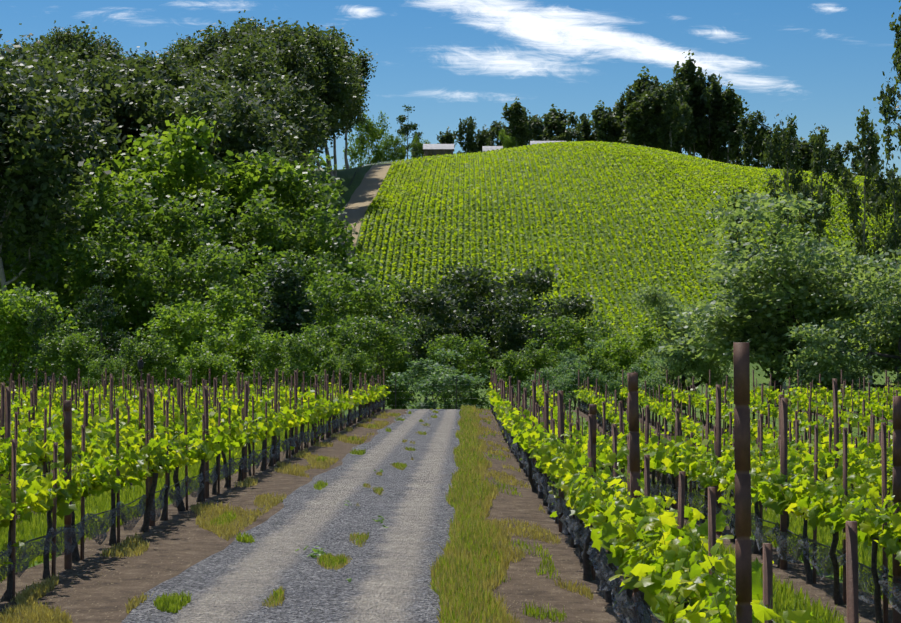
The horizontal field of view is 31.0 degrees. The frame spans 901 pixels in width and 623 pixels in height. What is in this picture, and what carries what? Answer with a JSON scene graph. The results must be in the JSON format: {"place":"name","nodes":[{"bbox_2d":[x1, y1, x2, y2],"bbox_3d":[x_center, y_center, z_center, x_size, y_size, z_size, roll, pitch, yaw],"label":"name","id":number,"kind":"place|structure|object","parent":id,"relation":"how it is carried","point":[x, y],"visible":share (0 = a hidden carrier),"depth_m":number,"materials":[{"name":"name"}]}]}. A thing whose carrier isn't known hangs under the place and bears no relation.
{"place":"outdoors","nodes":[
{"label":"outdoors","id":0,"kind":"place"},
{"bbox_2d":[121,409,461,622],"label":"gravel road","id":1,"kind":"structure","parent":0,"point":[387,571],"depth_m":20.20,"materials":[{"name":"grey gravel"}]},
{"bbox_2d":[0,0,900,182],"label":"sky","id":2,"kind":"structure","parent":0,"point":[819,62],"materials":[{"name":"blue"}]},
{"bbox_2d":[2,145,900,622],"bbox_3d":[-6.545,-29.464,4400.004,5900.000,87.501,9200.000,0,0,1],"label":"ground","id":3,"kind":"structure","parent":0,"point":[346,175],"depth_m":471.56,"materials":[{"name":"green plant"}]},
{"bbox_2d":[0,279,79,388],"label":"round tree","id":4,"kind":"object","parent":3,"relation":"on","point":[16,312],"visible":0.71,"depth_m":138.84,"materials":[{"name":"green plant"}]},
{"bbox_2d":[0,29,91,382],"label":"eucalyptus tree","id":5,"kind":"object","parent":3,"relation":"on","point":[21,153],"visible":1,"depth_m":244.44,"materials":[{"name":"green plant"}]},
{"bbox_2d":[24,287,69,389],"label":"pine tree","id":6,"kind":"object","parent":3,"relation":"on","point":[43,322],"visible":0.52,"depth_m":119.82,"materials":[{"name":"green plant"}]},
{"bbox_2d":[24,46,93,159],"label":"eucalyptus tree","id":7,"kind":"object","parent":3,"relation":"on","point":[69,90],"visible":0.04,"depth_m":314.38,"materials":[{"name":"green plant"}]},
{"bbox_2d":[11,21,117,72],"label":"eucalyptus tree","id":8,"kind":"object","parent":3,"relation":"on","point":[84,44],"visible":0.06,"depth_m":420.98,"materials":[{"name":"green plant"}]},
{"bbox_2d":[0,34,131,386],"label":"eucalyptus tree","id":9,"kind":"object","parent":3,"relation":"on","point":[75,142],"visible":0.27,"depth_m":270.59,"materials":[{"name":"green plant"}]},
{"bbox_2d":[0,192,131,380],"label":"round tree","id":10,"kind":"object","parent":3,"relation":"on","point":[17,268],"visible":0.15,"depth_m":262.26,"materials":[{"name":"green plant"}]},
{"bbox_2d":[29,319,117,388],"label":"bush","id":11,"kind":"object","parent":3,"relation":"on","point":[69,350],"visible":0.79,"depth_m":117.12,"materials":[{"name":"green plant"}]},
{"bbox_2d":[24,210,165,359],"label":"round tree","id":12,"kind":"object","parent":3,"relation":"on","point":[73,283],"visible":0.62,"depth_m":246.48,"materials":[{"name":"green plant"}]},
{"bbox_2d":[57,45,135,171],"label":"eucalyptus tree","id":13,"kind":"object","parent":3,"relation":"on","point":[105,73],"visible":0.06,"depth_m":337.74,"materials":[{"name":"green plant"}]},
{"bbox_2d":[57,266,144,387],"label":"pine tree","id":14,"kind":"object","parent":3,"relation":"on","point":[105,304],"visible":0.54,"depth_m":128.01,"materials":[{"name":"green plant"}]},
{"bbox_2d":[80,357,136,390],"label":"bush","id":15,"kind":"object","parent":3,"relation":"on","point":[115,370],"visible":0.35,"depth_m":107.72,"materials":[{"name":"green plant"}]},
{"bbox_2d":[69,60,177,357],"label":"eucalyptus tree","id":16,"kind":"object","parent":3,"relation":"on","point":[120,106],"visible":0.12,"depth_m":329.23,"materials":[{"name":"green plant"}]},
{"bbox_2d":[107,329,186,392],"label":"bush","id":17,"kind":"object","parent":3,"relation":"on","point":[150,354],"visible":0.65,"depth_m":121.13,"materials":[{"name":"green plant"}]},
{"bbox_2d":[61,123,247,350],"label":"round tree","id":18,"kind":"object","parent":3,"relation":"on","point":[155,179],"visible":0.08,"depth_m":292.99,"materials":[{"name":"green plant"}]},
{"bbox_2d":[63,179,246,373],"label":"round tree","id":19,"kind":"object","parent":3,"relation":"on","point":[173,212],"visible":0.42,"depth_m":267.96,"materials":[{"name":"green plant"}]},
{"bbox_2d":[130,279,266,393],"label":"round tree","id":20,"kind":"object","parent":3,"relation":"on","point":[182,330],"visible":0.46,"depth_m":158.08,"materials":[{"name":"green plant"}]},
{"bbox_2d":[99,99,304,335],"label":"round tree","id":21,"kind":"object","parent":3,"relation":"on","point":[214,178],"visible":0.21,"depth_m":301.50,"materials":[{"name":"green plant"}]},
{"bbox_2d":[157,56,250,98],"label":"eucalyptus tree","id":22,"kind":"object","parent":3,"relation":"on","point":[178,82],"depth_m":411.42,"materials":[{"name":"green plant"}]},
{"bbox_2d":[138,238,276,385],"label":"round tree","id":23,"kind":"object","parent":3,"relation":"on","point":[176,279],"visible":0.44,"depth_m":238.78,"materials":[{"name":"green plant"}]},
{"bbox_2d":[177,339,240,390],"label":"bush","id":24,"kind":"object","parent":3,"relation":"on","point":[199,364],"visible":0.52,"depth_m":111.30,"materials":[{"name":"green plant"}]},
{"bbox_2d":[137,68,285,180],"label":"eucalyptus tree","id":25,"kind":"object","parent":3,"relation":"on","point":[224,119],"visible":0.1,"depth_m":323.25,"materials":[{"name":"green plant"}]},
{"bbox_2d":[177,18,261,71],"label":"eucalyptus tree","id":26,"kind":"object","parent":3,"relation":"on","point":[225,33],"visible":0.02,"depth_m":500.31,"materials":[{"name":"green plant"}]},
{"bbox_2d":[176,25,274,75],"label":"eucalyptus tree","id":27,"kind":"object","parent":3,"relation":"on","point":[203,48],"visible":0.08,"depth_m":480.39,"materials":[{"name":"green plant"}]},
{"bbox_2d":[163,77,288,180],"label":"eucalyptus tree","id":28,"kind":"object","parent":3,"relation":"on","point":[254,131],"visible":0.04,"depth_m":335.02,"materials":[{"name":"green plant"}]},
{"bbox_2d":[151,184,308,329],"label":"round tree","id":29,"kind":"object","parent":3,"relation":"on","point":[259,218],"visible":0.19,"depth_m":287.60,"materials":[{"name":"green plant"}]},
{"bbox_2d":[179,308,293,391],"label":"bush","id":30,"kind":"object","parent":3,"relation":"on","point":[243,336],"visible":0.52,"depth_m":138.91,"materials":[{"name":"green plant"}]},
{"bbox_2d":[207,37,265,94],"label":"eucalyptus tree","id":31,"kind":"object","parent":3,"relation":"on","point":[244,67],"visible":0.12,"depth_m":433.71,"materials":[{"name":"green plant"}]},
{"bbox_2d":[208,54,291,130],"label":"eucalyptus tree","id":32,"kind":"object","parent":3,"relation":"on","point":[269,69],"visible":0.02,"depth_m":435.22,"materials":[{"name":"green plant"}]},
{"bbox_2d":[195,32,305,134],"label":"eucalyptus tree","id":33,"kind":"object","parent":3,"relation":"on","point":[257,49],"depth_m":449.34,"materials":[{"name":"green plant"}]},
{"bbox_2d":[171,146,352,366],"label":"round tree","id":34,"kind":"object","parent":3,"relation":"on","point":[305,197],"visible":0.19,"depth_m":309.87,"materials":[{"name":"green plant"}]},
{"bbox_2d":[218,85,311,333],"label":"eucalyptus tree","id":35,"kind":"object","parent":3,"relation":"on","point":[277,125],"visible":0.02,"depth_m":358.34,"materials":[{"name":"green plant"}]},
{"bbox_2d":[216,83,320,213],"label":"eucalyptus tree","id":36,"kind":"object","parent":3,"relation":"on","point":[299,135],"visible":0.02,"depth_m":386.34,"materials":[{"name":"green plant"}]},
{"bbox_2d":[227,61,331,212],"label":"eucalyptus tree","id":37,"kind":"object","parent":3,"relation":"on","point":[283,96],"visible":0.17,"depth_m":419.74,"materials":[{"name":"green plant"}]},
{"bbox_2d":[240,334,324,391],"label":"bush","id":38,"kind":"object","parent":3,"relation":"on","point":[302,350],"visible":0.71,"depth_m":117.14,"materials":[{"name":"green plant"}]},
{"bbox_2d":[227,248,349,370],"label":"round tree","id":39,"kind":"object","parent":3,"relation":"on","point":[311,266],"visible":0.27,"depth_m":256.52,"materials":[{"name":"green plant"}]},
{"bbox_2d":[256,256,328,386],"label":"round tree","id":40,"kind":"object","parent":3,"relation":"on","point":[282,293],"visible":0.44,"depth_m":163.87,"materials":[{"name":"green plant"}]},
{"bbox_2d":[267,29,336,166],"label":"eucalyptus tree","id":41,"kind":"object","parent":3,"relation":"on","point":[294,66],"visible":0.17,"depth_m":488.60,"materials":[{"name":"green plant"}]},
{"bbox_2d":[229,200,387,331],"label":"round tree","id":42,"kind":"object","parent":3,"relation":"on","point":[326,235],"visible":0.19,"depth_m":296.80,"materials":[{"name":"green plant"}]},
{"bbox_2d":[281,324,376,390],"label":"bush","id":43,"kind":"object","parent":3,"relation":"on","point":[342,338],"visible":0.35,"depth_m":134.48,"materials":[{"name":"green plant"}]},
{"bbox_2d":[299,24,361,207],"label":"eucalyptus tree","id":44,"kind":"object","parent":3,"relation":"on","point":[334,95],"visible":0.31,"depth_m":530.26,"materials":[{"name":"green plant"}]},
{"bbox_2d":[298,22,364,195],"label":"eucalyptus tree","id":45,"kind":"object","parent":3,"relation":"on","point":[348,71],"visible":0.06,"depth_m":549.82,"materials":[{"name":"green plant"}]},
{"bbox_2d":[314,344,370,392],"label":"bush","id":46,"kind":"object","parent":3,"relation":"on","point":[348,368],"visible":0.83,"depth_m":111.39,"materials":[{"name":"green plant"}]},
{"bbox_2d":[322,32,370,183],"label":"eucalyptus tree","id":47,"kind":"object","parent":3,"relation":"on","point":[355,106],"visible":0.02,"depth_m":627.13,"materials":[{"name":"green plant"}]},
{"bbox_2d":[327,26,365,178],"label":"eucalyptus tree","id":48,"kind":"object","parent":3,"relation":"on","point":[348,48],"visible":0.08,"depth_m":643.59,"materials":[{"name":"green plant"}]},
{"bbox_2d":[289,270,420,389],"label":"bush","id":49,"kind":"object","parent":3,"relation":"on","point":[333,303],"visible":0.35,"depth_m":183.96,"materials":[{"name":"green plant"}]},
{"bbox_2d":[339,48,377,168],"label":"eucalyptus tree","id":50,"kind":"object","parent":3,"relation":"on","point":[364,60],"visible":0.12,"depth_m":711.68,"materials":[{"name":"green plant"}]},
{"bbox_2d":[343,111,390,168],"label":"round tree","id":51,"kind":"object","parent":3,"relation":"on","point":[374,134],"visible":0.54,"depth_m":864.02,"materials":[{"name":"green plant"}]},
{"bbox_2d":[333,313,424,408],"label":"bush","id":52,"kind":"object","parent":3,"relation":"on","point":[383,336],"visible":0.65,"depth_m":138.11,"materials":[{"name":"green plant"}]},
{"bbox_2d":[333,158,434,261],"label":"dirt road","id":53,"kind":"structure","parent":3,"relation":"on","point":[362,197],"depth_m":567.26,"materials":[{"name":"beige soil"}]},
{"bbox_2d":[379,132,407,162],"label":"round tree","id":54,"kind":"object","parent":3,"relation":"on","point":[390,141],"visible":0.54,"depth_m":828.82,"materials":[{"name":"green plant"}]},
{"bbox_2d":[345,310,443,408],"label":"tree","id":55,"kind":"object","parent":3,"relation":"on","point":[416,353],"visible":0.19,"depth_m":148.62,"materials":[{"name":"green plant"}]},
{"bbox_2d":[369,280,490,405],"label":"tree","id":56,"kind":"object","parent":3,"relation":"on","point":[435,304],"visible":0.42,"depth_m":183.30,"materials":[{"name":"green plant"}]},
{"bbox_2d":[386,348,489,408],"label":"bush","id":57,"kind":"object","parent":3,"relation":"on","point":[434,382],"visible":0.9,"depth_m":97.02,"materials":[{"name":"green plant"}]},
{"bbox_2d":[0,404,892,622],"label":"grass and weeds","id":58,"kind":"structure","parent":3,"relation":"on","point":[471,565],"depth_m":21.35,"materials":[{"name":"green plant"}]},
{"bbox_2d":[0,409,892,622],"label":"bare soil strips","id":59,"kind":"object","parent":3,"relation":"on","point":[93,586],"visible":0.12,"depth_m":19.25,"materials":[{"name":"brown soil"}]},
{"bbox_2d":[11,368,172,412],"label":"vine row","id":60,"kind":"object","parent":59,"relation":"on","point":[118,392],"visible":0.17,"depth_m":69.29,"materials":[{"name":"plant"}]},
{"bbox_2d":[11,369,209,422],"bbox_3d":[-13.721,2.919,45.516,1.163,5.045,87.318,0,0,1],"label":"vine row","id":61,"kind":"object","parent":59,"relation":"on","point":[129,397],"visible":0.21,"depth_m":63.14,"materials":[{"name":"plant"}]},
{"bbox_2d":[11,369,256,443],"bbox_3d":[-11.209,2.942,45.746,1.170,4.996,87.828,0,0,1],"label":"vine row","id":62,"kind":"object","parent":59,"relation":"on","point":[34,416],"visible":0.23,"depth_m":54.77,"materials":[{"name":"plant"}]},
{"bbox_2d":[0,369,299,484],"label":"vine row","id":63,"kind":"object","parent":59,"relation":"on","point":[33,424],"visible":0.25,"depth_m":42.03,"materials":[{"name":"plant"}]},
{"bbox_2d":[0,369,344,518],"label":"vine row","id":64,"kind":"object","parent":59,"relation":"on","point":[32,453],"visible":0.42,"depth_m":31.37,"materials":[{"name":"plant"}]},
{"bbox_2d":[0,368,389,601],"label":"vine row","id":65,"kind":"object","parent":59,"relation":"on","point":[154,459],"visible":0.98,"depth_m":22.60,"materials":[{"name":"plant"}]},
{"bbox_2d":[485,342,878,622],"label":"vine row","id":66,"kind":"object","parent":59,"relation":"on","point":[670,569],"visible":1,"depth_m":11.27,"materials":[{"name":"plant"}]},
{"bbox_2d":[529,369,900,622],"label":"vine row","id":67,"kind":"object","parent":59,"relation":"on","point":[781,492],"visible":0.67,"depth_m":18.51,"materials":[{"name":"plant"}]},
{"bbox_2d":[574,370,892,513],"bbox_3d":[6.538,2.880,45.316,1.252,5.292,87.323,0,0,1],"label":"vine row","id":68,"kind":"object","parent":59,"relation":"on","point":[858,464],"visible":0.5,"depth_m":29.37,"materials":[{"name":"plant"}]},
{"bbox_2d":[619,370,892,505],"bbox_3d":[8.959,2.949,45.289,1.430,5.154,87.318,0,0,1],"label":"vine row","id":69,"kind":"object","parent":59,"relation":"on","point":[657,407],"visible":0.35,"depth_m":62.33,"materials":[{"name":"plant"}]},
{"bbox_2d":[663,370,892,487],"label":"vine row","id":70,"kind":"object","parent":59,"relation":"on","point":[699,401],"visible":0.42,"depth_m":69.55,"materials":[{"name":"plant"}]},
{"bbox_2d":[708,370,892,447],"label":"vine row","id":71,"kind":"object","parent":59,"relation":"on","point":[759,403],"visible":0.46,"depth_m":66.78,"materials":[{"name":"plant"}]},
{"bbox_2d":[750,370,892,439],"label":"vine row","id":72,"kind":"object","parent":59,"relation":"on","point":[863,418],"visible":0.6,"depth_m":72.12,"materials":[{"name":"plant"}]},
{"bbox_2d":[795,370,897,429],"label":"vine row","id":73,"kind":"object","parent":59,"relation":"on","point":[877,408],"visible":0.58,"depth_m":76.08,"materials":[{"name":"plant"}]},
{"bbox_2d":[838,370,895,419],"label":"vine row","id":74,"kind":"object","parent":59,"relation":"on","point":[875,396],"visible":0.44,"depth_m":82.14,"materials":[{"name":"plant"}]},
{"bbox_2d":[403,276,505,395],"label":"tree","id":75,"kind":"object","parent":3,"relation":"on","point":[465,289],"visible":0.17,"depth_m":196.03,"materials":[{"name":"green plant"}]},
{"bbox_2d":[420,333,503,408],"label":"bush","id":76,"kind":"object","parent":3,"relation":"on","point":[472,351],"visible":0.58,"depth_m":128.97,"materials":[{"name":"green plant"}]},
{"bbox_2d":[453,116,478,156],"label":"eucalyptus tree","id":77,"kind":"object","parent":3,"relation":"on","point":[469,146],"visible":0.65,"depth_m":865.01,"materials":[{"name":"green plant"}]},
{"bbox_2d":[426,256,574,392],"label":"tree","id":78,"kind":"object","parent":3,"relation":"on","point":[539,286],"visible":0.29,"depth_m":193.69,"materials":[{"name":"green plant"}]},
{"bbox_2d":[501,97,531,146],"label":"eucalyptus tree","id":79,"kind":"object","parent":3,"relation":"on","point":[514,116],"visible":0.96,"depth_m":816.49,"materials":[{"name":"green plant"}]},
{"bbox_2d":[490,339,554,404],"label":"bush","id":80,"kind":"object","parent":3,"relation":"on","point":[514,366],"visible":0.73,"depth_m":117.17,"materials":[{"name":"green plant"}]},
{"bbox_2d":[513,361,574,409],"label":"bush","id":81,"kind":"object","parent":3,"relation":"on","point":[546,377],"visible":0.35,"depth_m":103.72,"materials":[{"name":"green plant"}]},
{"bbox_2d":[478,285,611,399],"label":"tree","id":82,"kind":"object","parent":3,"relation":"on","point":[516,336],"visible":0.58,"depth_m":178.59,"materials":[{"name":"green plant"}]},
{"bbox_2d":[539,104,570,140],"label":"eucalyptus tree","id":83,"kind":"object","parent":3,"relation":"on","point":[555,121],"visible":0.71,"depth_m":819.34,"materials":[{"name":"green plant"}]},
{"bbox_2d":[525,313,619,409],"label":"bush","id":84,"kind":"object","parent":3,"relation":"on","point":[575,332],"visible":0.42,"depth_m":157.35,"materials":[{"name":"green plant"}]},
{"bbox_2d":[546,338,614,409],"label":"bush","id":85,"kind":"object","parent":3,"relation":"on","point":[577,366],"visible":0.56,"depth_m":107.12,"materials":[{"name":"green plant"}]},
{"bbox_2d":[575,350,621,400],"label":"bush","id":86,"kind":"object","parent":3,"relation":"on","point":[603,366],"visible":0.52,"depth_m":108.90,"materials":[{"name":"green plant"}]},
{"bbox_2d":[588,100,625,142],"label":"eucalyptus tree","id":87,"kind":"object","parent":3,"relation":"on","point":[604,120],"visible":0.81,"depth_m":843.43,"materials":[{"name":"green plant"}]},
{"bbox_2d":[354,140,900,352],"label":"hillside vineyard rows","id":88,"kind":"object","parent":3,"relation":"on","point":[557,227],"visible":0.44,"depth_m":497.69,"materials":[{"name":"green plant"}]},
{"bbox_2d":[584,320,677,409],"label":"bush","id":89,"kind":"object","parent":3,"relation":"on","point":[625,354],"visible":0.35,"depth_m":120.63,"materials":[{"name":"green plant"}]},
{"bbox_2d":[602,356,665,406],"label":"bush","id":90,"kind":"object","parent":3,"relation":"on","point":[614,385],"visible":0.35,"depth_m":105.52,"materials":[{"name":"green plant"}]},
{"bbox_2d":[620,86,667,145],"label":"eucalyptus tree","id":91,"kind":"object","parent":3,"relation":"on","point":[648,103],"visible":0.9,"depth_m":812.80,"materials":[{"name":"green plant"}]},
{"bbox_2d":[655,79,691,150],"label":"eucalyptus tree","id":92,"kind":"object","parent":3,"relation":"on","point":[668,98],"visible":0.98,"depth_m":807.60,"materials":[{"name":"green plant"}]},
{"bbox_2d":[625,283,749,409],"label":"bush","id":93,"kind":"object","parent":3,"relation":"on","point":[676,368],"visible":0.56,"depth_m":147.65,"materials":[{"name":"green plant"}]},
{"bbox_2d":[671,49,709,154],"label":"eucalyptus tree","id":94,"kind":"object","parent":3,"relation":"on","point":[687,70],"visible":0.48,"depth_m":849.07,"materials":[{"name":"green plant"}]},
{"bbox_2d":[686,71,723,159],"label":"eucalyptus tree","id":95,"kind":"object","parent":3,"relation":"on","point":[703,126],"visible":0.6,"depth_m":846.89,"materials":[{"name":"green plant"}]},
{"bbox_2d":[709,81,749,162],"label":"eucalyptus tree","id":96,"kind":"object","parent":3,"relation":"on","point":[729,106],"visible":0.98,"depth_m":843.74,"materials":[{"name":"green plant"}]},
{"bbox_2d":[734,110,766,165],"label":"eucalyptus tree","id":97,"kind":"object","parent":3,"relation":"on","point":[751,123],"visible":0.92,"depth_m":806.08,"materials":[{"name":"green plant"}]},
{"bbox_2d":[646,186,900,408],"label":"oak tree","id":98,"kind":"object","parent":3,"relation":"on","point":[797,275],"visible":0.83,"depth_m":123.44,"materials":[{"name":"green plant"}]},
{"bbox_2d":[760,111,815,388],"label":"eucalyptus tree","id":99,"kind":"object","parent":3,"relation":"on","point":[793,161],"visible":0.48,"depth_m":297.64,"materials":[{"name":"green plant"}]},
{"bbox_2d":[795,123,841,341],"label":"eucalyptus tree","id":100,"kind":"object","parent":3,"relation":"on","point":[817,165],"visible":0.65,"depth_m":287.80,"materials":[{"name":"green plant"}]},
{"bbox_2d":[779,259,900,395],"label":"oak tree","id":101,"kind":"object","parent":3,"relation":"on","point":[890,324],"visible":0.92,"depth_m":114.28,"materials":[{"name":"green plant"}]},
{"bbox_2d":[835,105,888,383],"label":"eucalyptus tree","id":102,"kind":"object","parent":3,"relation":"on","point":[870,142],"visible":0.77,"depth_m":308.91,"materials":[{"name":"green plant"}]},
{"bbox_2d":[869,0,900,245],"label":"eucalyptus tree","id":103,"kind":"object","parent":3,"relation":"on","point":[885,109],"visible":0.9,"depth_m":299.34,"materials":[{"name":"green plant"}]},
{"bbox_2d":[872,167,900,375],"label":"eucalyptus tree","id":104,"kind":"object","parent":3,"relation":"on","point":[892,242],"visible":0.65,"depth_m":249.54,"materials":[{"name":"green plant"}]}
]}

